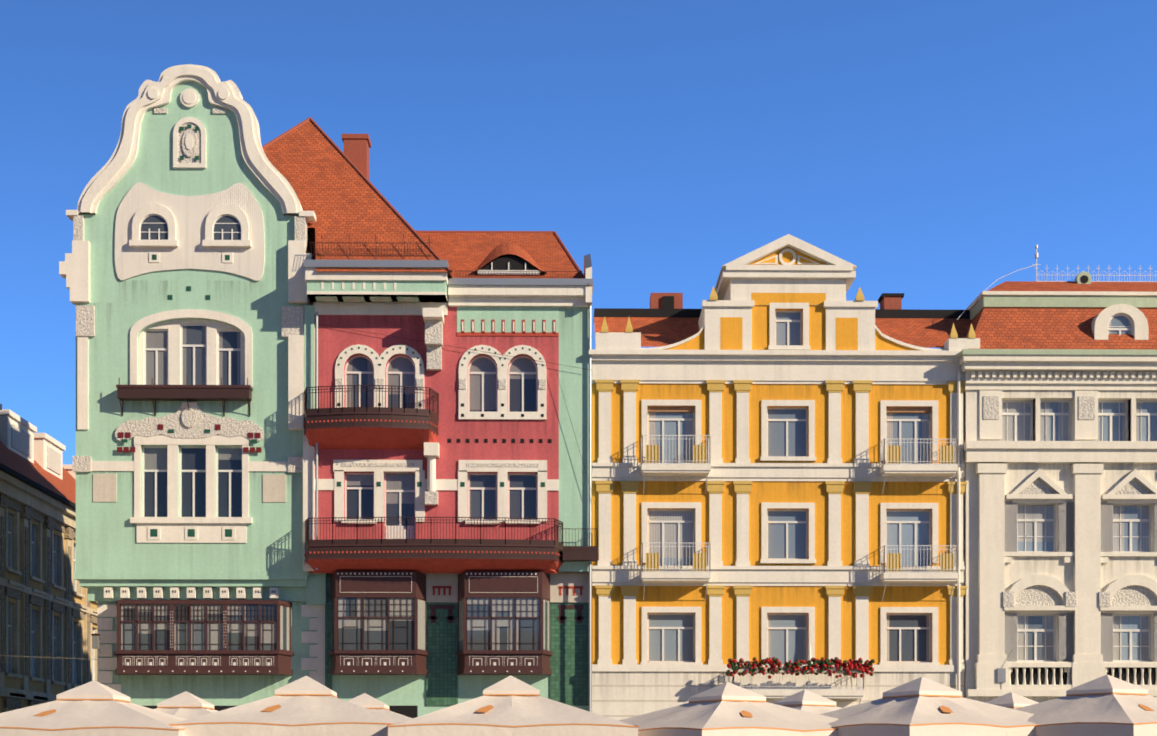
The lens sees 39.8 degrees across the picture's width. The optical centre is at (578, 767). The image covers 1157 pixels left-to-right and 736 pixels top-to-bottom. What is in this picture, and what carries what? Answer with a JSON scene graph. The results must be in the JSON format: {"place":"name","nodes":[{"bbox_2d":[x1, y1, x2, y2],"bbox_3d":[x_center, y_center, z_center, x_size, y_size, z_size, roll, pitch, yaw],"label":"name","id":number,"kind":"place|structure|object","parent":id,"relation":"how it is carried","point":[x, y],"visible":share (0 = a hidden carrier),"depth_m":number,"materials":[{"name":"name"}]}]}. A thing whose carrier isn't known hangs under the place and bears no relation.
{"place":"outdoors","nodes":[
{"label":"outdoors","id":0,"kind":"place"},
{"bbox_2d":[0,0,1156,463],"label":"sky","id":1,"kind":"structure","parent":0,"point":[929,148],"materials":[{"name":"blue"}]},
{"bbox_2d":[589,234,979,719],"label":"yellow house","id":2,"kind":"structure","parent":0,"point":[778,465],"depth_m":59.91,"materials":[{"name":"paint"}]},
{"bbox_2d":[91,633,1011,682],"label":"facade fixtures","id":3,"kind":"object","parent":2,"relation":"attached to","point":[1001,674],"visible":0.75,"depth_m":59.56,"materials":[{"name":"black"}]},
{"bbox_2d":[725,657,874,678],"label":"balcony flowers","id":4,"kind":"object","parent":2,"relation":"attached to","point":[816,666],"visible":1,"depth_m":58.81,"materials":[{"name":"red plant"}]},
{"bbox_2d":[939,245,1156,702],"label":"white house","id":5,"kind":"structure","parent":0,"point":[1060,479],"depth_m":59.91,"materials":[{"name":"paint"}]},
{"label":"ground","id":6,"kind":"structure","parent":0,"visible":0},
{"bbox_2d":[0,404,97,712],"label":"side street house","id":7,"kind":"structure","parent":6,"relation":"on","point":[48,608],"depth_m":77.55,"materials":[{"name":"paint"}]},
{"bbox_2d":[0,680,186,735],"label":"parasol","id":8,"kind":"object","parent":6,"relation":"on","point":[93,708],"visible":0.79,"depth_m":26.43,"materials":[{"name":"fabric"}]},
{"bbox_2d":[154,691,217,719],"bbox_3d":[-8.544,0.023,34.770,4.088,3.356,4.098,0,0,2],"label":"parasol","id":9,"kind":"object","parent":6,"relation":"on","point":[186,705],"visible":0.19,"depth_m":34.29,"materials":[{"name":"fabric"}]},
{"bbox_2d":[59,64,325,710],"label":"green gable house","id":10,"kind":"structure","parent":6,"relation":"on","point":[181,269],"depth_m":59.66,"materials":[{"name":"paint"}]},
{"bbox_2d":[0,323,596,659],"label":"street cable","id":11,"kind":"object","parent":10,"relation":"attached to","point":[404,338],"visible":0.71,"depth_m":59.57,"materials":[{"name":"black metal"}]},
{"bbox_2d":[168,676,401,735],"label":"parasol","id":12,"kind":"object","parent":6,"relation":"on","point":[305,706],"visible":0.79,"depth_m":26.47,"materials":[{"name":"fabric"}]},
{"bbox_2d":[347,693,411,720],"bbox_3d":[-4.713,0.033,35.218,4.100,3.338,4.100,0,0,-1],"label":"parasol","id":13,"kind":"object","parent":6,"relation":"on","point":[365,700],"visible":0.17,"depth_m":34.73,"materials":[{"name":"fabric"}]},
{"bbox_2d":[262,117,597,717],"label":"red house","id":14,"kind":"structure","parent":6,"relation":"on","point":[450,551],"depth_m":59.68,"materials":[{"name":"paint"}]},
{"bbox_2d":[388,675,638,735],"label":"parasol","id":15,"kind":"object","parent":6,"relation":"on","point":[510,705],"visible":0.98,"depth_m":26.22,"materials":[{"name":"fabric"}]},
{"bbox_2d":[618,682,837,735],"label":"parasol","id":16,"kind":"object","parent":6,"relation":"on","point":[727,709],"visible":0.79,"depth_m":27.17,"materials":[{"name":"fabric"}]},
{"bbox_2d":[774,690,842,713],"bbox_3d":[4.996,-0.006,35.239,4.193,3.416,4.200,0,0,-32],"label":"parasol","id":17,"kind":"object","parent":6,"relation":"on","point":[807,701],"visible":0.19,"depth_m":34.88,"materials":[{"name":"fabric"}]},
{"bbox_2d":[820,677,1036,735],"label":"parasol","id":18,"kind":"object","parent":6,"relation":"on","point":[921,706],"visible":0.81,"depth_m":26.90,"materials":[{"name":"fabric"}]},
{"bbox_2d":[985,692,1038,708],"bbox_3d":[9.512,0.026,35.096,4.031,3.352,4.037,0,0,-34],"label":"parasol","id":19,"kind":"object","parent":6,"relation":"on","point":[1011,700],"visible":0.06,"depth_m":34.79,"materials":[{"name":"fabric"}]},
{"bbox_2d":[1015,675,1156,735],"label":"parasol","id":20,"kind":"object","parent":6,"relation":"on","point":[1106,705],"visible":0.69,"depth_m":26.79,"materials":[{"name":"fabric"}]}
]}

